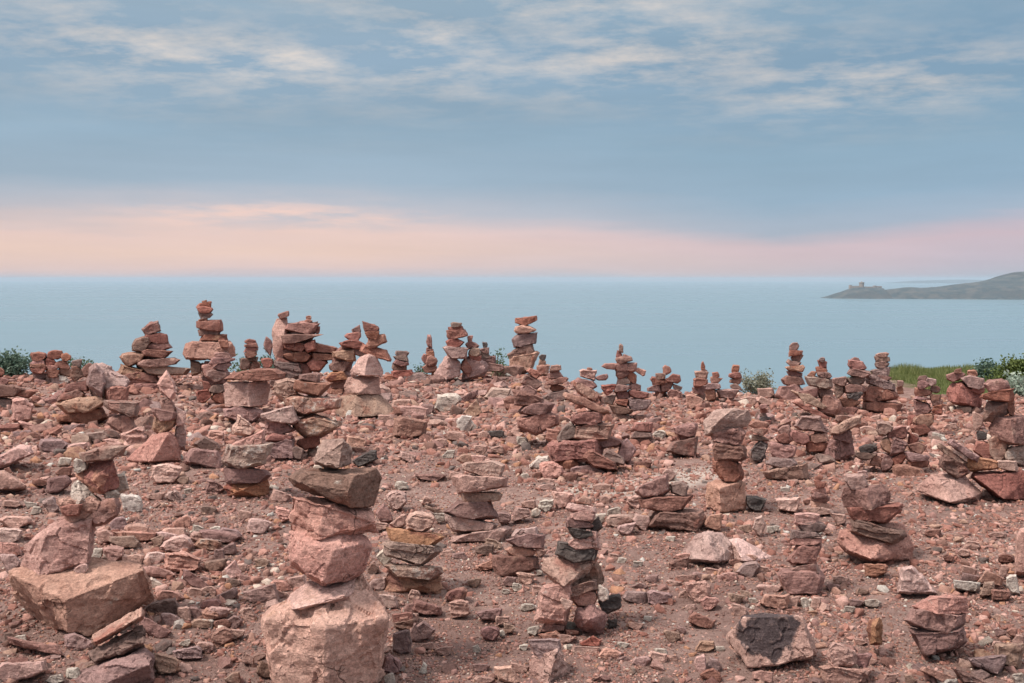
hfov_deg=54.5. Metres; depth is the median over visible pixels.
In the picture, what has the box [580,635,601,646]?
loose stone
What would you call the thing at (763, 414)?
cairn
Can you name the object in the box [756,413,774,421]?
loose stone
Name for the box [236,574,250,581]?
loose stone
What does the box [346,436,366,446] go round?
loose stone
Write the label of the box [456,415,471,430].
loose stone
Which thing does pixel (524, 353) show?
cairn
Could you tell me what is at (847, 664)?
cairn
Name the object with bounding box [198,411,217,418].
loose stone
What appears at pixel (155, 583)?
loose stone
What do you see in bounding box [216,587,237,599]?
loose stone
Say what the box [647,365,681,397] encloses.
cairn
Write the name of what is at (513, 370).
loose stone
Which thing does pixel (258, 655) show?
loose stone
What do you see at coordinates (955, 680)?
loose stone
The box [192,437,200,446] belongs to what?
loose stone
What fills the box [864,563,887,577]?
loose stone
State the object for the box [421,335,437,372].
cairn
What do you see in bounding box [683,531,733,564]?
boulder
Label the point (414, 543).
cairn
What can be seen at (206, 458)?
loose stone
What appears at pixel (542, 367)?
cairn
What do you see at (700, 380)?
cairn
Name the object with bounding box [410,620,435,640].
loose stone
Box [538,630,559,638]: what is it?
loose stone
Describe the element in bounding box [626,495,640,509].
loose stone
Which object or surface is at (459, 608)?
loose stone
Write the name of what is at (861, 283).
fort
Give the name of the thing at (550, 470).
loose stone
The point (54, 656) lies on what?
loose stone
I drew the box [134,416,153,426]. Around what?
loose stone
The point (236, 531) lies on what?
loose stone
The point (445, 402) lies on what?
loose stone
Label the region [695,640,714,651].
loose stone
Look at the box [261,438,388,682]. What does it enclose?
cairn
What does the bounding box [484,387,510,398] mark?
loose stone
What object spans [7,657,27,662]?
loose stone
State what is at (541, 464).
loose stone
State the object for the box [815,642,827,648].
loose stone
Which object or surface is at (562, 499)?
loose stone
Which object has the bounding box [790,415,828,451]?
cairn
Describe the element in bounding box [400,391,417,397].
loose stone
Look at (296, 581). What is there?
loose stone
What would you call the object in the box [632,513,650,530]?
loose stone
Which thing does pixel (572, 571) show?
cairn
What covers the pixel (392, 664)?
loose stone
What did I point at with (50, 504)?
loose stone
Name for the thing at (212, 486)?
loose stone
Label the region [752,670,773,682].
loose stone
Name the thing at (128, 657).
cairn
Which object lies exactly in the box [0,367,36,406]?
cairn
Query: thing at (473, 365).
cairn
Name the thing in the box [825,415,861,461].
cairn
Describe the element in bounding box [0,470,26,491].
boulder
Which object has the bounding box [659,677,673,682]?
loose stone
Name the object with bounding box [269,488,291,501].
loose stone
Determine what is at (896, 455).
cairn
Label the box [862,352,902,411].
cairn
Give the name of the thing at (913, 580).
boulder
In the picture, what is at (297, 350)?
cairn
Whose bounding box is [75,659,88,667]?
loose stone
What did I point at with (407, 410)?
loose stone
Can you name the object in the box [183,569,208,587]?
loose stone
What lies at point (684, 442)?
cairn
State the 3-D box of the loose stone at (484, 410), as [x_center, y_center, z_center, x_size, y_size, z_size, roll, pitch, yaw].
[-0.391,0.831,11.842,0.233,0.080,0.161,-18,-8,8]
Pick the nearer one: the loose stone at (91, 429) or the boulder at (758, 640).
the boulder at (758, 640)
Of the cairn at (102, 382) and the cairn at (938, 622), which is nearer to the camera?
the cairn at (938, 622)
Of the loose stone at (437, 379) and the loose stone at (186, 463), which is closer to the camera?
the loose stone at (186, 463)
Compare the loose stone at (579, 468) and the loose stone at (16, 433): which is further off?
the loose stone at (16, 433)
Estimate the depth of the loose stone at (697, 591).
4.88 m
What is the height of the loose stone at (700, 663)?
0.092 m
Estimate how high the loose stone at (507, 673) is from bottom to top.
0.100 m
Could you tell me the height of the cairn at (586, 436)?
0.738 m
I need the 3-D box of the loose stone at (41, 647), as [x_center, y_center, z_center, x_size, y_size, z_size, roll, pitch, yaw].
[-2.048,1.319,4.295,0.327,0.163,0.240,0,4,0]
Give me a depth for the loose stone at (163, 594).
4.89 m
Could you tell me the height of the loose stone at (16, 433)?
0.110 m
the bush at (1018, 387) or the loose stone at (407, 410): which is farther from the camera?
the bush at (1018, 387)
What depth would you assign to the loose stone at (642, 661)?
4.08 m
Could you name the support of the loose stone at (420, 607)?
on the ground at (718, 633)
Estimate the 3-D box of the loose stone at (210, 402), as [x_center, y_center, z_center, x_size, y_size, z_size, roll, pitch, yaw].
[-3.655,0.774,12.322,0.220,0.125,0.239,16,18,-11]
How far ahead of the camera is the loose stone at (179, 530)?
6.14 m
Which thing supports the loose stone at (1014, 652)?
on the ground at (718, 633)
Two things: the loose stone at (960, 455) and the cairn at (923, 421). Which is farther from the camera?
the cairn at (923, 421)
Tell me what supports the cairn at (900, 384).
on the ground at (718, 633)
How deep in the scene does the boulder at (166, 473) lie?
7.75 m
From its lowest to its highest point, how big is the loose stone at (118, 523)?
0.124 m
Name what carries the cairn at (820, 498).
on the ground at (718, 633)
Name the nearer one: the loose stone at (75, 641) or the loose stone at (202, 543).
the loose stone at (75, 641)
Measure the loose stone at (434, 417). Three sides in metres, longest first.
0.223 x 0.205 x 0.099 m
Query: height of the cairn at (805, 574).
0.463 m
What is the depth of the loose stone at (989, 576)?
5.18 m
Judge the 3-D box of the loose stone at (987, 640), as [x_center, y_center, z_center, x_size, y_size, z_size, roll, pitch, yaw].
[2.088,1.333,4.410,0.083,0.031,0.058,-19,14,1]
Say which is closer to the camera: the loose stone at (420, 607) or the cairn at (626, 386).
the loose stone at (420, 607)
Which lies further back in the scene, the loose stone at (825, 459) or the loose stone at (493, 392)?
the loose stone at (493, 392)
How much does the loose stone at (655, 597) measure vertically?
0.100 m
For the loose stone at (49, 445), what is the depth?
9.12 m
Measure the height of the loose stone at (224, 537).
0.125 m
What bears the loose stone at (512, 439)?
on the ground at (718, 633)
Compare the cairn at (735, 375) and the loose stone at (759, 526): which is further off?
the cairn at (735, 375)
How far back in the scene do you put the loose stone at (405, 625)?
4.51 m
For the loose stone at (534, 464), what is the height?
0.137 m
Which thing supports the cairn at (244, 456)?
on the ground at (718, 633)
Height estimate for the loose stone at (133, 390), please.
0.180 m
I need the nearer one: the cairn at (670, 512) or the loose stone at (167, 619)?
the loose stone at (167, 619)
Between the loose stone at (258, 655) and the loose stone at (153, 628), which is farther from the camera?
the loose stone at (153, 628)
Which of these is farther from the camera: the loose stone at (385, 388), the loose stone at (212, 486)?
the loose stone at (385, 388)
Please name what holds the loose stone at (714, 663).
on the ground at (718, 633)
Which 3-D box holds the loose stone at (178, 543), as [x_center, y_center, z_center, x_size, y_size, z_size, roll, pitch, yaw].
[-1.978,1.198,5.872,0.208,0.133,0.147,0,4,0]
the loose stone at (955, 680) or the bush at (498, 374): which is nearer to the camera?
the loose stone at (955, 680)
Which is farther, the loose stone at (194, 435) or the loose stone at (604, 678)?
the loose stone at (194, 435)
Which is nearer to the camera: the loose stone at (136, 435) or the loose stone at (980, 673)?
the loose stone at (980, 673)
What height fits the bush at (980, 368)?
0.449 m
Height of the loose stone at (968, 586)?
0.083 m
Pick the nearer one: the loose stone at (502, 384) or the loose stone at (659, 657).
the loose stone at (659, 657)
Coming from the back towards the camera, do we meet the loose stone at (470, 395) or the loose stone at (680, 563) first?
the loose stone at (470, 395)
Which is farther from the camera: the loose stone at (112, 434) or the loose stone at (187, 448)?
the loose stone at (112, 434)
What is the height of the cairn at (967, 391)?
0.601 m
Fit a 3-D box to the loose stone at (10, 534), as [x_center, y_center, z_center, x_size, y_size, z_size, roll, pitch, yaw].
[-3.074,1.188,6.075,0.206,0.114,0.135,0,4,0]
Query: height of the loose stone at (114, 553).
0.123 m
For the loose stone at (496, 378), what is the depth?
13.96 m
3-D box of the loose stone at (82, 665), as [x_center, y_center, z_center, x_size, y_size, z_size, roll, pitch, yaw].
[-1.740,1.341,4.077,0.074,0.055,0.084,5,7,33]
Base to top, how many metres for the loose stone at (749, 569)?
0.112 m
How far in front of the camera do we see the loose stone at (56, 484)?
7.44 m
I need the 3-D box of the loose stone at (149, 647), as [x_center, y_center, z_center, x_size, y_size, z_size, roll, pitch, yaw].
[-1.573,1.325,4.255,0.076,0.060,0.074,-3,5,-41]
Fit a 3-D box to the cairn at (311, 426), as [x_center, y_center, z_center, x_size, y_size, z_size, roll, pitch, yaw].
[-1.879,0.656,8.909,0.719,0.770,0.553,0,4,0]
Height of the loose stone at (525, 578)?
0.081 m
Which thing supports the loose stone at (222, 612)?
on the ground at (718, 633)
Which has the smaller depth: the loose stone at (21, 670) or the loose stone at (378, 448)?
the loose stone at (21, 670)
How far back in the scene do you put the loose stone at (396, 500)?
6.89 m
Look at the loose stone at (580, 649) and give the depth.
4.24 m
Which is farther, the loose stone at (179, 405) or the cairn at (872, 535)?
the loose stone at (179, 405)
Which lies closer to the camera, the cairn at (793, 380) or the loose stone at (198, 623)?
the loose stone at (198, 623)
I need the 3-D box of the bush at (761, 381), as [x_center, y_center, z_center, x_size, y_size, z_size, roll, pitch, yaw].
[3.548,0.642,14.375,0.609,0.519,0.626,0,4,0]
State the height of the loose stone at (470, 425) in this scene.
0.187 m
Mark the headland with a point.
(1009, 286)
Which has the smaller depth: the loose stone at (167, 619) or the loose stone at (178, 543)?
the loose stone at (167, 619)
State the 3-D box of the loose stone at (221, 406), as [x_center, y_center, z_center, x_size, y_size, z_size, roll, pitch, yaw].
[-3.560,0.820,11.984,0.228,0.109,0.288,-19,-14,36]
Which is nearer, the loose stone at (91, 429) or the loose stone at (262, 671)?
the loose stone at (262, 671)
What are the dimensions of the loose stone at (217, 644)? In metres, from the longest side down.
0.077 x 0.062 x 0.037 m
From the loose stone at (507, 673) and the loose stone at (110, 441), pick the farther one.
the loose stone at (110, 441)
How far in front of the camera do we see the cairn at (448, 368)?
14.21 m
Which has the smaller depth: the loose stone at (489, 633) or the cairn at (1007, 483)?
the loose stone at (489, 633)
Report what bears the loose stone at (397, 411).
on the ground at (718, 633)
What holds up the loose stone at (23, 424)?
on the ground at (718, 633)
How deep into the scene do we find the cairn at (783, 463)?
7.87 m
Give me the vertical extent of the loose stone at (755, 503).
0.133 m
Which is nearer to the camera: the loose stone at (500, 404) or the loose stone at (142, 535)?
the loose stone at (142, 535)
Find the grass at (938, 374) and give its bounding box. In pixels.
[847,361,1011,392]
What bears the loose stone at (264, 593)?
on the ground at (718, 633)
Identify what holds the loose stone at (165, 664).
on the ground at (718, 633)
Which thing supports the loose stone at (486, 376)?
on the ground at (718, 633)
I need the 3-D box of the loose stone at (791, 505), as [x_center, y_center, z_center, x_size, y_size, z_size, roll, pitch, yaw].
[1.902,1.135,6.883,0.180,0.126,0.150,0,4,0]
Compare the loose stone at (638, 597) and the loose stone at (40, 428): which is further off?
the loose stone at (40, 428)
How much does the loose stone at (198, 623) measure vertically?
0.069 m
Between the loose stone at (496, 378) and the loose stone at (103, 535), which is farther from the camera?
the loose stone at (496, 378)
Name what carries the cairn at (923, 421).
on the ground at (718, 633)
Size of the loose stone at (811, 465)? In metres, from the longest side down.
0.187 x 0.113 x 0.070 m
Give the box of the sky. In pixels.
[0,0,1023,280]
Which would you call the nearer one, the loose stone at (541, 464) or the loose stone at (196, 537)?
the loose stone at (196, 537)
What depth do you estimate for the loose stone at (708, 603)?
4.77 m
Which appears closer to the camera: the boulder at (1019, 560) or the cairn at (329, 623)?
the cairn at (329, 623)
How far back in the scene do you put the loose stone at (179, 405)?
12.10 m
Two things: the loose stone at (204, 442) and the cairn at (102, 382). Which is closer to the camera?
the loose stone at (204, 442)
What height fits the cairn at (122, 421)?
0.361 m
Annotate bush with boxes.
[0,345,31,376]
[67,356,93,368]
[228,351,262,372]
[260,347,275,367]
[413,363,429,374]
[490,347,508,376]
[740,368,776,394]
[970,356,998,379]
[984,353,1023,382]
[1002,369,1023,395]
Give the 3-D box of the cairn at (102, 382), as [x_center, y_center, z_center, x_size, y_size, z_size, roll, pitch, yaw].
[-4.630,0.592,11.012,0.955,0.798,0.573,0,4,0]
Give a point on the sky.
(141, 140)
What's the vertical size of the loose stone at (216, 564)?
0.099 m
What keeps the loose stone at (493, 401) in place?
on the ground at (718, 633)
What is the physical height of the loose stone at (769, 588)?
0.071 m
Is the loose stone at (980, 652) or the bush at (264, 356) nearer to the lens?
the loose stone at (980, 652)
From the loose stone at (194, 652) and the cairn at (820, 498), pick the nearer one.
the loose stone at (194, 652)
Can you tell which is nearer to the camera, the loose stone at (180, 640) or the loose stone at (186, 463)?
the loose stone at (180, 640)
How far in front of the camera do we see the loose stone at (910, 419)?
10.78 m
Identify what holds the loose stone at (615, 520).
on the ground at (718, 633)
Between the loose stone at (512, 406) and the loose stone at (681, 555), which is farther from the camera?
the loose stone at (512, 406)
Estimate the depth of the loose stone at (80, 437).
9.60 m
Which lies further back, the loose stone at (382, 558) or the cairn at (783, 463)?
the cairn at (783, 463)
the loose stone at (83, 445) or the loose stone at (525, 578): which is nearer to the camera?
the loose stone at (525, 578)
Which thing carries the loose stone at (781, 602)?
on the ground at (718, 633)
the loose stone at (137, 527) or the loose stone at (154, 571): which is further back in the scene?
the loose stone at (137, 527)
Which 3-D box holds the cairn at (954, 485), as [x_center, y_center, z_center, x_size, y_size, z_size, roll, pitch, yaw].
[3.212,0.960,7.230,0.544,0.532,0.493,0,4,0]
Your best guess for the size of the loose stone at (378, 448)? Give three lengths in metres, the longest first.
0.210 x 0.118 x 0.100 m
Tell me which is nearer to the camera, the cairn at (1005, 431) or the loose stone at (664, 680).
the loose stone at (664, 680)
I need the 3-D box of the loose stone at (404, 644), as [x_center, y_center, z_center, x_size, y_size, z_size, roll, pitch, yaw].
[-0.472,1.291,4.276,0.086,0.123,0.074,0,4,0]
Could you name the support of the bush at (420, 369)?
on the ground at (718, 633)
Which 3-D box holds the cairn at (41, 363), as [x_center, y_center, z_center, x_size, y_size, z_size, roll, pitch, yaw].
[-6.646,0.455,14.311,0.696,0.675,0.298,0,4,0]
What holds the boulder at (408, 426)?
on the ground at (718, 633)
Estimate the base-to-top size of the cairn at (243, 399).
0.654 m
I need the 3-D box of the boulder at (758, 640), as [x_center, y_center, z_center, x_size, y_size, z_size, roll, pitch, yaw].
[1.093,1.264,4.187,0.392,0.307,0.327,0,4,0]
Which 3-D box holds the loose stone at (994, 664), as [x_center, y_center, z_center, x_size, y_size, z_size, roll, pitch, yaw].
[1.946,1.325,4.082,0.204,0.122,0.156,0,4,0]
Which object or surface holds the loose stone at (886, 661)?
on the ground at (718, 633)
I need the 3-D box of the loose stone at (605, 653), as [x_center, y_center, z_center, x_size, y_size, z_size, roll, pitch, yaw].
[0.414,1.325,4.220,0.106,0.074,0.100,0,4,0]
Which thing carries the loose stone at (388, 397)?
on the ground at (718, 633)
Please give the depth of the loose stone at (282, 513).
6.52 m
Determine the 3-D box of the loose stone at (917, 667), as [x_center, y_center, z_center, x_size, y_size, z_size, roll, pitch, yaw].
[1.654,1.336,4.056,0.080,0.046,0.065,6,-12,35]
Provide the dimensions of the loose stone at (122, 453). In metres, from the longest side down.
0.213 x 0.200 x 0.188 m
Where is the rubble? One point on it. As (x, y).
(570, 634)
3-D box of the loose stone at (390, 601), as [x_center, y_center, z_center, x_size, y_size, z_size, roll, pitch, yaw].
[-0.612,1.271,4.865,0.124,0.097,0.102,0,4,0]
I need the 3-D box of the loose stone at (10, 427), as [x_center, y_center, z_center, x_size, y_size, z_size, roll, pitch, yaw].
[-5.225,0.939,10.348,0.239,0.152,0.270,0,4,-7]
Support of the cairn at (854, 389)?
on the ground at (718, 633)
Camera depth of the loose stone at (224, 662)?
4.13 m
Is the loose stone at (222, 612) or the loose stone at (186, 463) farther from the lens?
the loose stone at (186, 463)
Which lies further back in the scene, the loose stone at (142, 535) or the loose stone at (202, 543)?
the loose stone at (142, 535)
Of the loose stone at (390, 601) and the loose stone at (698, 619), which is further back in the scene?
the loose stone at (390, 601)
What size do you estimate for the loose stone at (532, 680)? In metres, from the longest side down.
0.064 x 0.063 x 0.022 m
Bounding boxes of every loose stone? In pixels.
[0,424,23,431]
[0,516,31,527]
[0,527,22,541]
[0,542,21,555]
[0,554,20,571]
[0,661,47,682]
[7,636,64,655]
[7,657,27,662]
[13,430,31,436]
[18,421,32,428]
[29,422,54,432]
[39,439,67,451]
[42,496,59,512]
[43,425,61,435]
[44,391,62,403]
[46,475,71,493]
[50,649,61,658]
[63,424,84,430]
[63,446,85,461]
[64,633,92,649]
[65,442,87,449]
[71,433,91,443]
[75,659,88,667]
[79,661,93,669]
[84,428,107,432]
[85,431,109,442]
[96,529,111,543]
[102,438,118,443]
[102,545,123,560]
[105,430,119,438]
[107,443,125,456]
[109,536,138,547]
[110,516,126,529]
[113,531,156,540]
[119,427,146,444]
[120,494,142,511]
[121,554,143,562]
[124,523,148,531]
[129,385,140,394]
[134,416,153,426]
[139,398,152,411]
[139,617,171,637]
[143,566,174,577]
[144,430,155,438]
[144,551,164,562]
[144,598,179,613]
[144,644,152,651]
[150,401,161,408]
[150,577,161,587]
[154,638,171,651]
[154,653,179,674]
[155,589,184,600]
[156,531,177,538]
[160,534,193,552]
[160,613,180,625]
[162,527,185,534]
[164,551,200,571]
[165,490,184,500]
[172,515,190,527]
[172,645,202,659]
[173,619,184,629]
[175,403,183,406]
[176,639,193,643]
[182,446,193,451]
[183,452,197,465]
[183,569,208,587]
[184,448,222,468]
[186,432,202,440]
[190,533,202,540]
[191,618,210,627]
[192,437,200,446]
[194,436,220,450]
[194,538,221,549]
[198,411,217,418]
[199,529,241,543]
[199,598,221,608]
[201,606,230,619]
[202,607,218,619]
[203,558,227,570]
[204,480,224,493]
[205,404,222,412]
[206,430,224,440]
[208,399,215,405]
[209,404,227,408]
[211,626,233,644]
[213,643,222,646]
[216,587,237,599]
[217,656,232,668]
[219,527,242,535]
[224,560,240,578]
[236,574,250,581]
[243,582,279,602]
[247,518,270,533]
[252,651,265,660]
[256,661,269,678]
[260,408,272,420]
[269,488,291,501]
[270,579,289,591]
[275,506,290,521]
[286,575,305,588]
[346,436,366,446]
[352,450,377,466]
[366,447,385,452]
[369,577,386,589]
[375,503,392,522]
[376,549,391,564]
[377,393,392,401]
[379,594,398,608]
[380,384,389,392]
[381,653,401,673]
[385,420,393,427]
[385,490,406,509]
[389,514,406,527]
[392,408,402,415]
[392,612,412,622]
[392,629,411,653]
[394,619,415,629]
[397,405,428,415]
[399,383,418,386]
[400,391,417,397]
[402,603,418,613]
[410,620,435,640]
[412,598,442,615]
[415,473,446,480]
[427,419,447,427]
[429,374,447,383]
[430,416,444,419]
[434,393,460,411]
[440,663,456,673]
[445,587,467,601]
[449,599,471,617]
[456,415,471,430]
[456,415,473,430]
[459,389,477,402]
[463,399,482,415]
[472,374,491,378]
[476,608,502,621]
[477,390,487,396]
[480,626,499,640]
[481,408,488,412]
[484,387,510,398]
[486,365,523,375]
[487,397,503,406]
[493,376,510,385]
[494,381,505,387]
[494,665,520,682]
[496,400,504,407]
[505,436,520,446]
[508,404,521,411]
[513,507,530,521]
[516,572,535,584]
[526,678,537,682]
[529,456,550,468]
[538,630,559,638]
[539,461,558,468]
[540,462,563,478]
[540,624,565,631]
[552,491,572,508]
[555,460,578,469]
[570,465,593,471]
[572,646,599,653]
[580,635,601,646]
[593,675,610,680]
[598,648,619,658]
[606,514,633,526]
[617,522,635,534]
[622,591,646,603]
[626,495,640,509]
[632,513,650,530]
[632,656,650,666]
[647,590,672,604]
[648,651,666,662]
[650,659,664,671]
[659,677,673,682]
[669,556,689,568]
[675,553,698,562]
[684,580,711,603]
[689,612,714,627]
[694,654,706,671]
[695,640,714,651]
[700,596,719,611]
[700,668,721,682]
[704,513,721,530]
[704,677,718,682]
[706,656,721,670]
[717,572,737,580]
[736,554,757,562]
[736,561,760,576]
[746,495,766,511]
[752,515,765,536]
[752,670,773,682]
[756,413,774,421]
[756,584,782,591]
[760,594,789,609]
[775,497,799,512]
[808,462,820,469]
[811,677,824,682]
[815,453,837,463]
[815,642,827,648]
[858,648,871,653]
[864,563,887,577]
[869,657,878,664]
[880,657,896,667]
[907,415,915,425]
[911,663,923,672]
[919,666,955,681]
[937,678,957,682]
[951,668,984,682]
[953,447,972,460]
[953,580,980,591]
[959,658,974,667]
[968,654,1006,673]
[971,668,989,679]
[974,648,991,656]
[977,570,1004,586]
[978,636,992,645]
[993,643,1023,668]
[1006,574,1019,593]
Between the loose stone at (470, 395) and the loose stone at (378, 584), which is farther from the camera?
the loose stone at (470, 395)
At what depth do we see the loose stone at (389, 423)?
10.74 m
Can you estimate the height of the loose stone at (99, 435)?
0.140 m
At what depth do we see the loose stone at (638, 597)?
4.88 m
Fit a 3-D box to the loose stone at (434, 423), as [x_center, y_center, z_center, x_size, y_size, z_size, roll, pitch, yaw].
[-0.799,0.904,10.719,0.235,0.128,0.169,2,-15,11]
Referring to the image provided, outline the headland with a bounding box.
[821,272,1023,299]
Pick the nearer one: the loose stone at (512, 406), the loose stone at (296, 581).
the loose stone at (296, 581)
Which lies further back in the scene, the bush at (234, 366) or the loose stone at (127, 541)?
the bush at (234, 366)
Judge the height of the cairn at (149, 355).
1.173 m
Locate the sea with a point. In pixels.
(683, 329)
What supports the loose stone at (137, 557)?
on the ground at (718, 633)
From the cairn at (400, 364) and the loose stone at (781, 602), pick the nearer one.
the loose stone at (781, 602)
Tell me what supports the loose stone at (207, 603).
on the ground at (718, 633)
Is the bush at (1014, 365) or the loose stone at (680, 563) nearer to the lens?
the loose stone at (680, 563)
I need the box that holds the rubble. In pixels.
[0,372,1023,682]
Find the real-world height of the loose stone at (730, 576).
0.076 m
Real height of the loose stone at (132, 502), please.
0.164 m
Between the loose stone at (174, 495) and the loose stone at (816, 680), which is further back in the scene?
the loose stone at (174, 495)
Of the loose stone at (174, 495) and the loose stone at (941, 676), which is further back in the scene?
the loose stone at (174, 495)
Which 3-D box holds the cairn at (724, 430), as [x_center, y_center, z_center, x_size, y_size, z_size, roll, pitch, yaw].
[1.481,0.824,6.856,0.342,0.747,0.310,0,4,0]
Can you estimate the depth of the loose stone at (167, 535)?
6.05 m
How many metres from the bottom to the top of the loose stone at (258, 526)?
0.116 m
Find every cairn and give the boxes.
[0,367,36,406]
[8,445,155,635]
[30,350,70,383]
[55,359,129,424]
[71,607,154,682]
[103,400,139,432]
[119,320,189,389]
[126,370,185,463]
[183,300,235,385]
[195,340,234,403]
[221,414,273,497]
[222,368,285,423]
[240,339,260,369]
[260,372,341,460]
[261,311,337,378]
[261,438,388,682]
[325,324,364,393]
[335,321,393,416]
[382,511,445,593]
[384,350,426,380]
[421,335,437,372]
[434,322,467,380]
[443,454,511,542]
[461,335,488,380]
[475,526,545,575]
[480,342,503,371]
[507,316,539,373]
[512,368,559,440]
[534,495,621,634]
[536,354,549,375]
[543,365,568,400]
[545,392,635,473]
[572,367,607,400]
[601,343,650,419]
[631,422,652,441]
[634,473,705,531]
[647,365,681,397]
[666,422,697,456]
[686,361,708,408]
[703,408,751,512]
[704,372,739,400]
[728,365,742,393]
[748,421,769,463]
[759,404,771,423]
[763,425,808,479]
[775,342,804,399]
[777,512,825,594]
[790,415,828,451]
[791,357,841,418]
[807,474,833,514]
[818,642,871,682]
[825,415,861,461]
[832,357,870,413]
[837,470,913,563]
[854,420,929,475]
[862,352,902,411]
[866,594,969,656]
[896,380,903,393]
[910,375,942,435]
[917,439,981,503]
[946,368,984,412]
[966,457,1023,499]
[972,378,1023,465]
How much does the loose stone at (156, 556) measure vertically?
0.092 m
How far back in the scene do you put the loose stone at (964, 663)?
4.13 m
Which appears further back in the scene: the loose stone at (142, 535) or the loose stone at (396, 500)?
the loose stone at (396, 500)
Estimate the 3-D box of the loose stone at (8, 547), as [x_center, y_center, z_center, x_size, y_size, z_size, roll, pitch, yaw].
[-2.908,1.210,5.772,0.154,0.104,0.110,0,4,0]
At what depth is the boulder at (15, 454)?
8.28 m
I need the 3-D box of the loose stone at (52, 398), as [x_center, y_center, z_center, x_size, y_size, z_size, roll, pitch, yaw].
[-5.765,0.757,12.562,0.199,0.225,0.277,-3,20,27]
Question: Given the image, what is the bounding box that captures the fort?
[849,281,881,288]
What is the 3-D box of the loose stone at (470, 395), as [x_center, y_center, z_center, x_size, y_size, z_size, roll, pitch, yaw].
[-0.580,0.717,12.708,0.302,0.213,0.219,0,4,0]
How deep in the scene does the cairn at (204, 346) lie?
13.31 m
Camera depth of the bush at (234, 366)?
15.50 m
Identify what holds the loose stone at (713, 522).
on the ground at (718, 633)
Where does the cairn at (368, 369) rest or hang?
on the ground at (718, 633)
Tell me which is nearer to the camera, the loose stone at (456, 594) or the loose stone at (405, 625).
the loose stone at (405, 625)
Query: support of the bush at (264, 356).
on the ground at (718, 633)
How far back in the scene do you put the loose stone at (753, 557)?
5.58 m
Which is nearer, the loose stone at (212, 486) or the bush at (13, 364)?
the loose stone at (212, 486)
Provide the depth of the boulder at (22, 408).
11.02 m
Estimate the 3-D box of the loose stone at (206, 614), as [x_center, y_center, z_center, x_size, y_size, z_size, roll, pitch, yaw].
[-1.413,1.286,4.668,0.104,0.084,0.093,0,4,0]
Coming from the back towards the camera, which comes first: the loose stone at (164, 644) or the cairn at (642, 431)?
the cairn at (642, 431)
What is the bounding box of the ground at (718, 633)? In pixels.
[0,371,1023,682]
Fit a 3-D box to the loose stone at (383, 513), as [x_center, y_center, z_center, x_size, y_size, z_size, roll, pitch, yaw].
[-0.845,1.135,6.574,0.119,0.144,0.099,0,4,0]
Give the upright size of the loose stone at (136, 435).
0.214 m
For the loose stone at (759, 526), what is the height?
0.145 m
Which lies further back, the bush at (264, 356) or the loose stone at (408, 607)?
the bush at (264, 356)
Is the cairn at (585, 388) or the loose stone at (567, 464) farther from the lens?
the cairn at (585, 388)
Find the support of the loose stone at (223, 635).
on the ground at (718, 633)
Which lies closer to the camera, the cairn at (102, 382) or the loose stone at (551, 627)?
the loose stone at (551, 627)
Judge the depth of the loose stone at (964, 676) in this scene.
3.91 m
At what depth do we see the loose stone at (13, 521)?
6.36 m
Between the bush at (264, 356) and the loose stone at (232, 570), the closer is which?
the loose stone at (232, 570)
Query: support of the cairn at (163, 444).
on the ground at (718, 633)
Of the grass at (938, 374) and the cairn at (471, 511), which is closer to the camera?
the cairn at (471, 511)
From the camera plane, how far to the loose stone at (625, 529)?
6.20 m
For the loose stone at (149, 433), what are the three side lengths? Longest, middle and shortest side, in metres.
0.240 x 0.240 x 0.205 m
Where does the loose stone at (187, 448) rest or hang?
on the ground at (718, 633)
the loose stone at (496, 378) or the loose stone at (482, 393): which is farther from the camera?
the loose stone at (496, 378)
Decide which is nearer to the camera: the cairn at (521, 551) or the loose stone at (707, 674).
the loose stone at (707, 674)
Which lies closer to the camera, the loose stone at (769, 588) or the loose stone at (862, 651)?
the loose stone at (862, 651)
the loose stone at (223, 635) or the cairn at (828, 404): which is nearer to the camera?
the loose stone at (223, 635)
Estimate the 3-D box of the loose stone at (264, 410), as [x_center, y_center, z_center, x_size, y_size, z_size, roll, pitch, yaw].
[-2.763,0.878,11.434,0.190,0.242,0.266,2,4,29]
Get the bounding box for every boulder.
[0,444,33,468]
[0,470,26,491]
[11,398,33,421]
[150,463,182,483]
[392,415,427,437]
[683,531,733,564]
[726,613,816,667]
[729,538,771,561]
[897,565,937,594]
[1014,528,1023,576]
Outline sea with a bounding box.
[0,281,1023,393]
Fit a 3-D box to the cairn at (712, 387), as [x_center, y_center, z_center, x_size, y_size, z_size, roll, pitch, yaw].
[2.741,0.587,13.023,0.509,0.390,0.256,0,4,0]
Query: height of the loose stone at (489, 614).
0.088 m
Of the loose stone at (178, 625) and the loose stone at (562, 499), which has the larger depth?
the loose stone at (562, 499)
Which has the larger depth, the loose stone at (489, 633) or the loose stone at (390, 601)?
the loose stone at (390, 601)
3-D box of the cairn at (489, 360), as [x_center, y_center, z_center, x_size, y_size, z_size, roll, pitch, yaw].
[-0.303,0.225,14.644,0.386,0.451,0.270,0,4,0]
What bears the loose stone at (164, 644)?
on the ground at (718, 633)
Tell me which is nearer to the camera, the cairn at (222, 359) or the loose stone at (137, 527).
the loose stone at (137, 527)
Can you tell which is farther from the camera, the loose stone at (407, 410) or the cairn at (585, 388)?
the cairn at (585, 388)
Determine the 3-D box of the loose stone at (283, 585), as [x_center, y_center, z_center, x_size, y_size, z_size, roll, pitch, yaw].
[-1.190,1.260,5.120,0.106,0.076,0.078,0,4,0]

